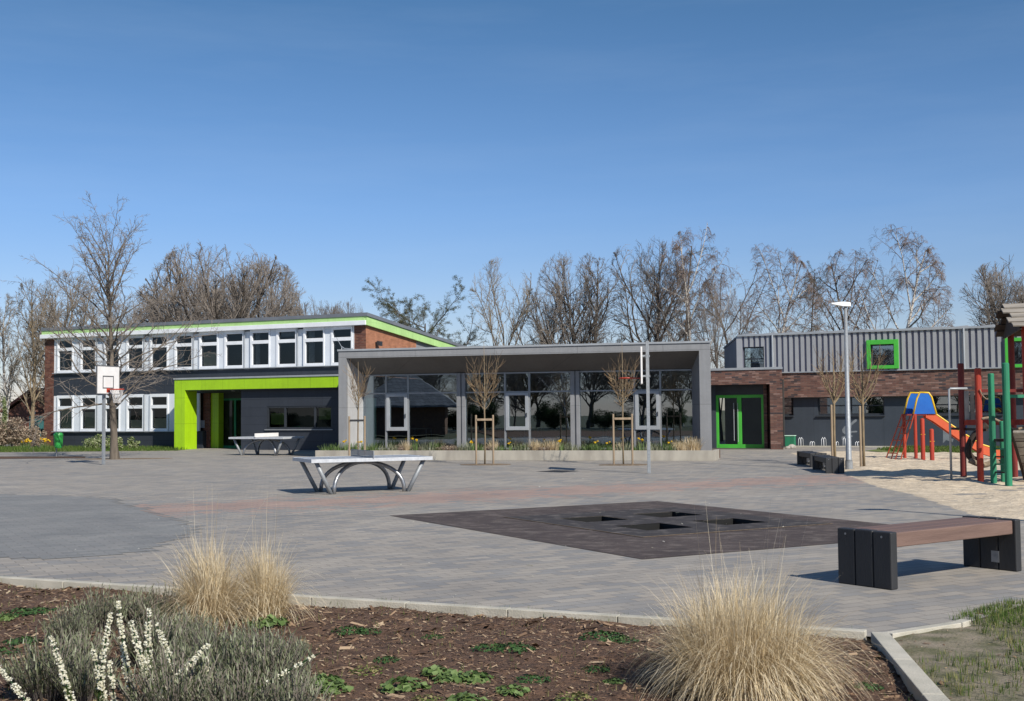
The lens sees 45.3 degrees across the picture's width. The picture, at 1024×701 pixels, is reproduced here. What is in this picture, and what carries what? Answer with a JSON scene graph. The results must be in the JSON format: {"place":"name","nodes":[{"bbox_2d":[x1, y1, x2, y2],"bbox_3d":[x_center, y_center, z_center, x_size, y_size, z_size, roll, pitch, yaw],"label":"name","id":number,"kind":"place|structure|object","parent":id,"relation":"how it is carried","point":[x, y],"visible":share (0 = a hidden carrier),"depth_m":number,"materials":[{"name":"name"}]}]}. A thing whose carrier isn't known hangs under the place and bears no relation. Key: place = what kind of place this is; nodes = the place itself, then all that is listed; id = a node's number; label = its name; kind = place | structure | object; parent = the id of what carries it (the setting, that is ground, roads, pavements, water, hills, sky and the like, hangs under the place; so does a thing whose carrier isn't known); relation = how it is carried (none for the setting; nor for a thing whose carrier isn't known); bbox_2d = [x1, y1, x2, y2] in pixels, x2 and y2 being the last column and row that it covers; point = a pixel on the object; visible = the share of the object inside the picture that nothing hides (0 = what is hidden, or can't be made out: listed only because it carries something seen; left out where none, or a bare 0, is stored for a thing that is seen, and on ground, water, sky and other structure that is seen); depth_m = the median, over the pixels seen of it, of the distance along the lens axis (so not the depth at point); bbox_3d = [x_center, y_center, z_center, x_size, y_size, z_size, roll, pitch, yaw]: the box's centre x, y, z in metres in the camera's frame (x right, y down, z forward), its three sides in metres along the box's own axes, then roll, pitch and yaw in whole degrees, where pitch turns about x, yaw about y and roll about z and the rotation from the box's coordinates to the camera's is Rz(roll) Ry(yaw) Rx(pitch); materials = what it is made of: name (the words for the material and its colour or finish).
{"place":"outdoors","nodes":[
{"label":"outdoors","id":0,"kind":"place"},
{"bbox_2d":[0,444,197,451],"bbox_3d":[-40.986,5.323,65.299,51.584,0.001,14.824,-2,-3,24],"label":"lawn","id":1,"kind":"structure","parent":0,"point":[96,450],"depth_m":58.81,"materials":[{"name":"green plant"}]},
{"bbox_2d":[0,416,40,446],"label":"dry shrub","id":2,"kind":"object","parent":1,"relation":"on","point":[11,437],"visible":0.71,"depth_m":65.41,"materials":[{"name":"beige plant"}]},
{"bbox_2d":[0,494,203,558],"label":"grey paving","id":3,"kind":"structure","parent":0,"point":[48,526],"depth_m":18.95,"materials":[{"name":"grey concrete"}]},
{"bbox_2d":[40,312,464,449],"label":"school building","id":4,"kind":"structure","parent":0,"point":[279,375],"depth_m":61.38,"materials":[{"name":"paint"}]},
{"bbox_2d":[56,395,73,430],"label":"window","id":5,"kind":"structure","parent":4,"relation":"in","point":[70,422],"depth_m":65.63,"materials":[{"name":"white paint"}]},
{"bbox_2d":[80,395,95,430],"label":"window","id":6,"kind":"structure","parent":4,"relation":"in","point":[90,417],"depth_m":64.98,"materials":[{"name":"white paint"}]},
{"bbox_2d":[126,394,143,430],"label":"window","id":7,"kind":"structure","parent":4,"relation":"in","point":[136,425],"depth_m":63.63,"materials":[{"name":"white paint"}]},
{"bbox_2d":[149,394,168,430],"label":"window","id":8,"kind":"structure","parent":4,"relation":"in","point":[160,424],"depth_m":62.99,"materials":[{"name":"white paint"}]},
{"bbox_2d":[174,332,192,369],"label":"window","id":9,"kind":"structure","parent":4,"relation":"in","point":[181,343],"depth_m":62.53,"materials":[{"name":"white paint"}]},
{"bbox_2d":[199,331,218,368],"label":"window","id":10,"kind":"structure","parent":4,"relation":"in","point":[212,362],"depth_m":61.85,"materials":[{"name":"white paint"}]},
{"bbox_2d":[224,330,243,367],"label":"window","id":11,"kind":"structure","parent":4,"relation":"in","point":[226,343],"depth_m":61.11,"materials":[{"name":"white paint"}]},
{"bbox_2d":[250,329,269,367],"bbox_3d":[-12.361,-0.092,60.557,1.187,1.870,0.300,-2,-3,24],"label":"window","id":12,"kind":"structure","parent":4,"relation":"in","point":[257,341],"depth_m":60.61,"materials":[{"name":"white paint"}]},
{"bbox_2d":[276,328,296,366],"bbox_3d":[-10.955,-0.138,59.887,1.191,1.870,0.240,-2,-3,24],"label":"window","id":13,"kind":"structure","parent":4,"relation":"in","point":[286,332],"depth_m":59.90,"materials":[{"name":"white paint"}]},
{"bbox_2d":[267,406,332,428],"bbox_3d":[-9.922,3.139,57.578,3.679,1.060,0.200,-2,-3,24],"label":"window","id":14,"kind":"structure","parent":4,"relation":"in","point":[324,413],"depth_m":57.59,"materials":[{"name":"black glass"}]},
{"bbox_2d":[303,327,324,365],"bbox_3d":[-9.501,-0.182,59.263,1.215,1.870,0.300,-2,-3,24],"label":"window","id":15,"kind":"structure","parent":4,"relation":"in","point":[311,340],"depth_m":59.34,"materials":[{"name":"white paint"}]},
{"bbox_2d":[331,326,352,364],"bbox_3d":[-8.107,-0.229,58.549,1.213,1.870,0.150,-2,-3,24],"label":"window","id":16,"kind":"structure","parent":4,"relation":"in","point":[333,328],"depth_m":58.59,"materials":[{"name":"white paint"}]},
{"bbox_2d":[0,410,870,640],"bbox_3d":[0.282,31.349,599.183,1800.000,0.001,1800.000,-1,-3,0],"label":"ground","id":17,"kind":"structure","parent":0,"point":[723,441],"depth_m":108.43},
{"bbox_2d":[0,293,31,433],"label":"bare tree","id":18,"kind":"object","parent":17,"relation":"on","point":[5,390],"visible":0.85,"depth_m":84.03,"materials":[{"name":"brown plant"}]},
{"bbox_2d":[0,387,44,435],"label":"house","id":19,"kind":"structure","parent":17,"relation":"on","point":[18,408],"depth_m":91.89,"materials":[{"name":"brick"}]},
{"bbox_2d":[5,279,51,428],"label":"bare tree","id":20,"kind":"object","parent":17,"relation":"on","point":[35,360],"visible":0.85,"depth_m":79.96,"materials":[{"name":"brown plant"}]},
{"bbox_2d":[24,270,115,355],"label":"bare tree","id":21,"kind":"object","parent":17,"relation":"on","point":[80,314],"visible":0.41,"depth_m":87.41,"materials":[{"name":"brown plant"}]},
{"bbox_2d":[131,274,208,322],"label":"bare tree","id":22,"kind":"object","parent":17,"relation":"on","point":[177,293],"visible":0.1,"depth_m":93.07,"materials":[{"name":"brown plant"}]},
{"bbox_2d":[130,242,306,322],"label":"bare tree","id":23,"kind":"object","parent":17,"relation":"on","point":[243,306],"visible":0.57,"depth_m":84.32,"materials":[{"name":"brown plant"}]},
{"bbox_2d":[205,258,304,318],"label":"bare tree","id":24,"kind":"object","parent":17,"relation":"on","point":[277,289],"visible":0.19,"depth_m":91.05,"materials":[{"name":"brown plant"}]},
{"bbox_2d":[361,275,497,345],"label":"larch tree","id":25,"kind":"object","parent":17,"relation":"on","point":[403,317],"visible":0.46,"depth_m":83.54,"materials":[{"name":"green plant"}]},
{"bbox_2d":[466,256,538,345],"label":"bare tree","id":26,"kind":"object","parent":17,"relation":"on","point":[522,314],"visible":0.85,"depth_m":81.76,"materials":[{"name":"brown plant"}]},
{"bbox_2d":[508,283,577,344],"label":"bare tree","id":27,"kind":"object","parent":17,"relation":"on","point":[549,327],"visible":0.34,"depth_m":83.50,"materials":[{"name":"brown plant"}]},
{"bbox_2d":[530,250,610,344],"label":"bare tree","id":28,"kind":"object","parent":17,"relation":"on","point":[560,302],"visible":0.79,"depth_m":80.32,"materials":[{"name":"brown plant"}]},
{"bbox_2d":[563,252,625,343],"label":"bare tree","id":29,"kind":"object","parent":17,"relation":"on","point":[599,318],"visible":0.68,"depth_m":79.96,"materials":[{"name":"brown plant"}]},
{"bbox_2d":[600,236,696,341],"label":"bare tree","id":30,"kind":"object","parent":17,"relation":"on","point":[651,289],"visible":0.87,"depth_m":77.56,"materials":[{"name":"brown plant"}]},
{"bbox_2d":[641,231,723,367],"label":"larch tree","id":31,"kind":"object","parent":17,"relation":"on","point":[690,255],"visible":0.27,"depth_m":80.55,"materials":[{"name":"brown plant"}]},
{"bbox_2d":[649,224,737,366],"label":"birch tree","id":32,"kind":"object","parent":17,"relation":"on","point":[675,247],"visible":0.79,"depth_m":77.47,"materials":[{"name":"brown plant"}]},
{"bbox_2d":[693,279,748,441],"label":"bare tree","id":33,"kind":"object","parent":17,"relation":"on","point":[715,342],"visible":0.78,"depth_m":65.94,"materials":[{"name":"brown plant"}]},
{"bbox_2d":[692,259,787,366],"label":"birch tree","id":34,"kind":"object","parent":17,"relation":"on","point":[720,303],"visible":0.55,"depth_m":88.07,"materials":[{"name":"brown plant"}]},
{"bbox_2d":[725,243,825,367],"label":"birch tree","id":35,"kind":"object","parent":17,"relation":"on","point":[790,301],"visible":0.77,"depth_m":84.96,"materials":[{"name":"brown plant"}]},
{"bbox_2d":[785,260,832,331],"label":"larch tree","id":36,"kind":"object","parent":17,"relation":"on","point":[807,297],"visible":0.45,"depth_m":84.23,"materials":[{"name":"brown plant"}]},
{"bbox_2d":[805,248,904,330],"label":"birch tree","id":37,"kind":"object","parent":17,"relation":"on","point":[828,268],"visible":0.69,"depth_m":86.75,"materials":[{"name":"brown plant"}]},
{"bbox_2d":[826,224,954,330],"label":"birch tree","id":38,"kind":"object","parent":17,"relation":"on","point":[914,290],"visible":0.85,"depth_m":86.19,"materials":[{"name":"brown plant"}]},
{"bbox_2d":[958,255,1023,325],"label":"bare tree","id":39,"kind":"object","parent":17,"relation":"on","point":[986,311],"visible":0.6,"depth_m":83.47,"materials":[{"name":"brown plant"}]},
{"bbox_2d":[0,582,918,700],"bbox_3d":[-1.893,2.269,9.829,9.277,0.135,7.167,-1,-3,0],"label":"mulch","id":40,"kind":"object","parent":0,"point":[604,623],"visible":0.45,"depth_m":9.06,"materials":[{"name":"brown wood"}]},
{"bbox_2d":[0,633,75,700],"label":"white heather","id":41,"kind":"object","parent":40,"relation":"on","point":[68,693],"visible":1,"depth_m":7.06,"materials":[{"name":"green plant"}]},
{"bbox_2d":[0,623,100,700],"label":"lavender","id":42,"kind":"object","parent":40,"relation":"on","point":[31,672],"visible":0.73,"depth_m":7.60,"materials":[{"name":"green plant"}]},
{"bbox_2d":[39,601,98,643],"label":"lavender","id":43,"kind":"object","parent":40,"relation":"on","point":[67,621],"visible":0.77,"depth_m":9.48,"materials":[{"name":"green plant"}]},
{"bbox_2d":[46,622,113,670],"bbox_3d":[-3.010,2.052,8.520,0.482,0.356,0.490,0,-3,-4],"label":"lavender","id":44,"kind":"object","parent":40,"relation":"on","point":[98,639],"visible":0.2,"depth_m":8.53,"materials":[{"name":"green plant"}]},
{"bbox_2d":[47,644,123,700],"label":"lavender","id":45,"kind":"object","parent":40,"relation":"on","point":[83,682],"visible":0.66,"depth_m":7.50,"materials":[{"name":"green plant"}]},
{"bbox_2d":[67,584,134,632],"bbox_3d":[-3.380,2.113,10.122,0.558,0.405,0.549,0,-3,-19],"label":"lavender","id":46,"kind":"object","parent":40,"relation":"on","point":[103,611],"visible":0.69,"depth_m":10.05,"materials":[{"name":"green plant"}]},
{"bbox_2d":[91,601,154,700],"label":"white heather","id":47,"kind":"object","parent":40,"relation":"on","point":[100,687],"visible":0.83,"depth_m":7.05,"materials":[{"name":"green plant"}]},
{"bbox_2d":[110,603,194,667],"bbox_3d":[-2.527,2.005,8.669,0.636,0.451,0.606,1,-3,-23],"label":"lavender","id":48,"kind":"object","parent":40,"relation":"on","point":[130,645],"visible":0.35,"depth_m":8.64,"materials":[{"name":"green plant"}]},
{"bbox_2d":[126,580,188,628],"bbox_3d":[-2.921,2.115,10.195,0.559,0.412,0.568,-2,-3,33],"label":"lavender","id":49,"kind":"object","parent":40,"relation":"on","point":[149,605],"visible":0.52,"depth_m":10.14,"materials":[{"name":"green plant"}]},
{"bbox_2d":[142,608,175,671],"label":"white heather","id":50,"kind":"object","parent":40,"relation":"on","point":[148,638],"visible":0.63,"depth_m":7.27,"materials":[{"name":"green plant"}]},
{"bbox_2d":[112,636,230,700],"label":"lavender","id":51,"kind":"object","parent":40,"relation":"on","point":[179,691],"visible":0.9,"depth_m":6.90,"materials":[{"name":"green plant"}]},
{"bbox_2d":[151,603,210,637],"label":"lavender","id":52,"kind":"object","parent":40,"relation":"on","point":[200,621],"visible":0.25,"depth_m":9.24,"materials":[{"name":"green plant"}]},
{"bbox_2d":[145,631,218,687],"bbox_3d":[-2.103,1.974,7.826,0.484,0.360,0.508,0,-3,-9],"label":"lavender","id":53,"kind":"object","parent":40,"relation":"on","point":[157,658],"visible":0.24,"depth_m":7.83,"materials":[{"name":"green plant"}]},
{"bbox_2d":[121,486,293,629],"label":"ornamental grass","id":54,"kind":"object","parent":40,"relation":"on","point":[203,587],"depth_m":10.12,"materials":[{"name":"plant"}]},
{"bbox_2d":[173,611,245,658],"bbox_3d":[-2.090,2.017,8.570,0.512,0.378,0.521,2,-4,-42],"label":"lavender","id":55,"kind":"object","parent":40,"relation":"on","point":[200,632],"visible":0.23,"depth_m":8.53,"materials":[{"name":"green plant"}]},
{"bbox_2d":[173,619,281,690],"bbox_3d":[-1.800,1.914,7.689,0.670,0.486,0.659,1,-3,-27],"label":"lavender","id":56,"kind":"object","parent":40,"relation":"on","point":[224,656],"visible":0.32,"depth_m":7.64,"materials":[{"name":"green plant"}]},
{"bbox_2d":[187,655,286,700],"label":"lavender","id":57,"kind":"object","parent":40,"relation":"on","point":[236,692],"visible":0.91,"depth_m":6.89,"materials":[{"name":"green plant"}]},
{"bbox_2d":[217,616,280,660],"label":"lavender","id":58,"kind":"object","parent":40,"relation":"on","point":[253,629],"visible":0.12,"depth_m":8.56,"materials":[{"name":"green plant"}]},
{"bbox_2d":[214,621,317,689],"bbox_3d":[-1.521,1.931,7.645,0.647,0.478,0.658,-2,-3,25],"label":"lavender","id":59,"kind":"object","parent":40,"relation":"on","point":[282,663],"visible":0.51,"depth_m":7.62,"materials":[{"name":"green plant"}]},
{"bbox_2d":[209,494,332,629],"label":"ornamental grass","id":60,"kind":"object","parent":40,"relation":"on","point":[278,595],"depth_m":10.45,"materials":[{"name":"plant"}]},
{"bbox_2d":[242,660,336,700],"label":"lavender","id":61,"kind":"object","parent":40,"relation":"on","point":[301,691],"visible":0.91,"depth_m":6.94,"materials":[{"name":"green plant"}]},
{"bbox_2d":[379,675,431,693],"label":"ground plant","id":62,"kind":"object","parent":40,"relation":"on","point":[388,686],"visible":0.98,"depth_m":7.90,"materials":[{"name":"green plant"}]},
{"bbox_2d":[0,581,917,700],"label":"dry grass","id":63,"kind":"structure","parent":40,"relation":"on","point":[398,650],"depth_m":8.89,"materials":[{"name":"green plant"}]},
{"bbox_2d":[597,510,895,700],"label":"ornamental grass","id":64,"kind":"object","parent":40,"relation":"on","point":[738,656],"depth_m":7.52,"materials":[{"name":"plant"}]},
{"bbox_2d":[0,443,1023,636],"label":"pavement","id":65,"kind":"structure","parent":0,"point":[374,548],"depth_m":17.78,"materials":[{"name":"grey stone"}]},
{"bbox_2d":[96,360,124,464],"bbox_3d":[-14.055,2.163,42.884,0.946,3.640,0.976,0,-3,-20],"label":"basketball hoop","id":66,"kind":"object","parent":65,"relation":"on","point":[107,379],"visible":1,"depth_m":42.85,"materials":[{"name":"metal"}]},
{"bbox_2d":[79,458,169,459],"bbox_3d":[-15.233,4.252,48.207,3.792,0.012,1.187,-1,-3,0],"label":"tree pit","id":67,"kind":"object","parent":65,"relation":"on","point":[122,458],"visible":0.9,"depth_m":48.02,"materials":[{"name":"soil"}]},
{"bbox_2d":[1,190,222,459],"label":"bare tree","id":68,"kind":"object","parent":67,"relation":"on","point":[114,449],"visible":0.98,"depth_m":47.52,"materials":[{"name":"brown plant"}]},
{"bbox_2d":[229,433,304,455],"bbox_3d":[-10.215,3.906,51.074,2.740,0.936,1.600,-2,-3,25],"label":"table tennis","id":69,"kind":"object","parent":65,"relation":"on","point":[262,437],"visible":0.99,"depth_m":50.95,"materials":[{"name":"concrete"}]},
{"bbox_2d":[342,359,374,449],"bbox_3d":[-5.194,2.064,41.433,0.984,3.577,0.953,-1,-3,19],"label":"young tree","id":70,"kind":"object","parent":65,"relation":"on","point":[362,390],"visible":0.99,"depth_m":41.39,"materials":[{"name":"brown plant"}]},
{"bbox_2d":[293,449,432,493],"bbox_3d":[-3.306,2.666,27.103,2.740,0.936,1.600,1,-3,-25],"label":"table tennis","id":71,"kind":"object","parent":65,"relation":"on","point":[371,458],"visible":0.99,"depth_m":26.96,"materials":[{"name":"metal"}]},
{"bbox_2d":[0,576,866,639],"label":"kerb","id":72,"kind":"structure","parent":65,"relation":"on","point":[347,602],"depth_m":10.84,"materials":[{"name":"concrete"}]},
{"bbox_2d":[460,464,510,465],"bbox_3d":[-0.871,3.723,40.065,1.600,0.012,1.128,0,-3,-17],"label":"tree pit","id":73,"kind":"object","parent":65,"relation":"on","point":[485,464],"visible":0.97,"depth_m":39.91,"materials":[{"name":"soil"}]},
{"bbox_2d":[465,350,503,463],"bbox_3d":[-0.840,1.720,40.247,1.235,4.071,1.178,-2,-3,34],"label":"young tree","id":74,"kind":"object","parent":73,"relation":"on","point":[486,390],"visible":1,"depth_m":40.26,"materials":[{"name":"brown plant"}]},
{"bbox_2d":[315,449,719,460],"bbox_3d":[0.168,3.769,44.643,14.645,0.350,2.790,-1,-3,15],"label":"planter","id":75,"kind":"object","parent":65,"relation":"on","point":[607,455],"visible":0.69,"depth_m":42.85,"materials":[{"name":"concrete"}]},
{"bbox_2d":[337,339,711,449],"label":"glass pavilion","id":76,"kind":"structure","parent":65,"relation":"on","point":[565,393],"depth_m":47.85,"materials":[{"name":"metal"}]},
{"bbox_2d":[386,394,406,430],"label":"window","id":77,"kind":"structure","parent":76,"relation":"in","point":[388,428],"depth_m":47.38,"materials":[{"name":"metal"}]},
{"bbox_2d":[505,392,528,429],"bbox_3d":[0.185,2.288,46.092,0.887,1.410,0.133,-1,-3,15],"label":"window","id":78,"kind":"structure","parent":76,"relation":"in","point":[526,427],"depth_m":46.05,"materials":[{"name":"metal"}]},
{"bbox_2d":[635,391,659,429],"bbox_3d":[4.939,2.180,44.774,0.894,1.410,0.133,-1,-3,15],"label":"window","id":79,"kind":"structure","parent":76,"relation":"in","point":[637,427],"depth_m":44.75,"materials":[{"name":"metal"}]},
{"bbox_2d":[599,464,646,465],"bbox_3d":[3.576,3.627,38.944,1.638,0.012,1.096,-1,-3,0],"label":"tree pit","id":80,"kind":"object","parent":65,"relation":"on","point":[622,464],"visible":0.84,"depth_m":38.89,"materials":[{"name":"soil"}]},
{"bbox_2d":[602,351,639,463],"bbox_3d":[3.543,1.683,39.284,1.265,3.970,1.343,-1,-3,0],"label":"young tree","id":81,"kind":"object","parent":80,"relation":"on","point":[622,388],"visible":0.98,"depth_m":39.24,"materials":[{"name":"brown plant"}]},
{"bbox_2d":[619,341,650,473],"bbox_3d":[3.516,1.554,33.703,0.946,3.640,0.976,1,-3,-34],"label":"basketball hoop","id":82,"kind":"object","parent":65,"relation":"on","point":[647,356],"visible":1,"depth_m":33.67,"materials":[{"name":"metal"}]},
{"bbox_2d":[390,501,888,558],"bbox_3d":[2.146,2.650,18.870,5.550,0.008,7.300,1,-3,-29],"label":"rubber matting","id":83,"kind":"object","parent":65,"relation":"on","point":[501,522],"visible":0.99,"depth_m":17.35,"materials":[{"name":"rubber"}]},
{"bbox_2d":[510,507,827,536],"bbox_3d":[2.340,2.669,19.301,3.500,0.001,3.900,1,-3,-29],"label":"rubber matting","id":84,"kind":"object","parent":83,"relation":"on","point":[634,518],"visible":1,"depth_m":19.06,"materials":[{"name":"black rubber"}]},
{"bbox_2d":[812,455,844,472],"bbox_3d":[8.729,3.127,33.904,0.492,0.424,2.212,-1,-3,4],"label":"bench","id":85,"kind":"object","parent":65,"relation":"on","point":[830,464],"visible":1,"depth_m":32.83,"materials":[{"name":"black wood"}]},
{"bbox_2d":[711,324,1023,449],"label":"sports hall","id":86,"kind":"structure","parent":65,"relation":"on","point":[775,393],"depth_m":54.39,"materials":[{"name":"metal"}]},
{"bbox_2d":[716,395,763,447],"bbox_3d":[10.008,3.118,53.862,2.139,2.338,0.165,-2,-3,26],"label":"door","id":87,"kind":"structure","parent":86,"relation":"in","point":[739,397],"depth_m":53.87,"materials":[{"name":"green paint"}]},
{"bbox_2d":[866,339,898,368],"bbox_3d":[16.504,0.171,54.549,1.367,1.288,0.410,-2,-3,26],"label":"window","id":88,"kind":"structure","parent":86,"relation":"in","point":[894,342],"depth_m":54.37,"materials":[{"name":"green paint"}]},
{"bbox_2d":[887,619,970,637],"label":"kerb","id":89,"kind":"structure","parent":65,"relation":"on","point":[959,623],"depth_m":9.60,"materials":[{"name":"concrete"}]},
{"bbox_2d":[838,515,1021,589],"bbox_3d":[4.338,2.058,12.661,2.212,0.554,0.642,2,-3,-36],"label":"bench","id":90,"kind":"object","parent":65,"relation":"on","point":[867,556],"visible":1,"depth_m":12.26,"materials":[{"name":"black wood"}]},
{"bbox_2d":[948,303,1023,485],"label":"climbing frame","id":91,"kind":"object","parent":65,"relation":"on","point":[1010,326],"visible":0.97,"depth_m":28.41,"materials":[{"name":"red paint"}]},
{"bbox_2d":[0,0,1023,520],"label":"sky","id":92,"kind":"structure","parent":0,"point":[413,146],"materials":[{"name":"blue"}]},
{"bbox_2d":[791,451,1023,520],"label":"sand","id":93,"kind":"structure","parent":0,"point":[927,478],"depth_m":28.35,"materials":[{"name":"beige sand"}]},
{"bbox_2d":[814,342,858,456],"bbox_3d":[10.266,1.659,38.695,1.550,3.840,1.360,-1,-3,0],"label":"young tree","id":94,"kind":"object","parent":93,"relation":"on","point":[834,398],"visible":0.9,"depth_m":38.63,"materials":[{"name":"brown plant"}]},
{"bbox_2d":[831,302,852,468],"bbox_3d":[9.321,0.992,34.634,0.540,4.750,0.220,0,-3,-8],"label":"street lamp","id":95,"kind":"object","parent":93,"relation":"on","point":[848,460],"visible":0.95,"depth_m":34.60,"materials":[{"name":"metal"}]},
{"bbox_2d":[830,344,885,465],"bbox_3d":[10.391,1.631,36.712,1.085,3.699,1.553,2,-4,-43],"label":"young tree","id":96,"kind":"object","parent":93,"relation":"on","point":[861,397],"visible":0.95,"depth_m":36.56,"materials":[{"name":"brown plant"}]},
{"bbox_2d":[867,445,999,452],"bbox_3d":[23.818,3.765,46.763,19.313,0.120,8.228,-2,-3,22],"label":"grass","id":97,"kind":"structure","parent":0,"point":[937,448],"depth_m":49.48,"materials":[{"name":"green plant"}]},
{"bbox_2d":[886,392,999,459],"bbox_3d":[14.396,2.516,40.748,3.848,2.315,0.722,-1,-3,8],"label":"slide","id":98,"kind":"object","parent":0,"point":[919,403],"visible":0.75,"depth_m":40.56,"materials":[{"name":"red paint"}]},
{"bbox_2d":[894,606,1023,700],"bbox_3d":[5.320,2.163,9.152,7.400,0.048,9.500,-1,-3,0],"label":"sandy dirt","id":99,"kind":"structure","parent":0,"point":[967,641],"depth_m":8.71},
{"bbox_2d":[915,596,1023,700],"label":"grass","id":100,"kind":"structure","parent":0,"point":[996,623],"depth_m":8.46,"materials":[{"name":"green plant"}]},
{"bbox_2d":[948,597,1023,625],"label":"grass","id":101,"kind":"structure","parent":0,"point":[997,605],"depth_m":10.29,"materials":[{"name":"green plant"}]},
{"label":"bed soil","id":102,"kind":"structure","parent":0,"visible":0},
{"bbox_2d":[871,632,949,700],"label":"kerb","id":103,"kind":"structure","parent":102,"relation":"on","point":[919,683],"depth_m":7.96,"materials":[{"name":"concrete"}]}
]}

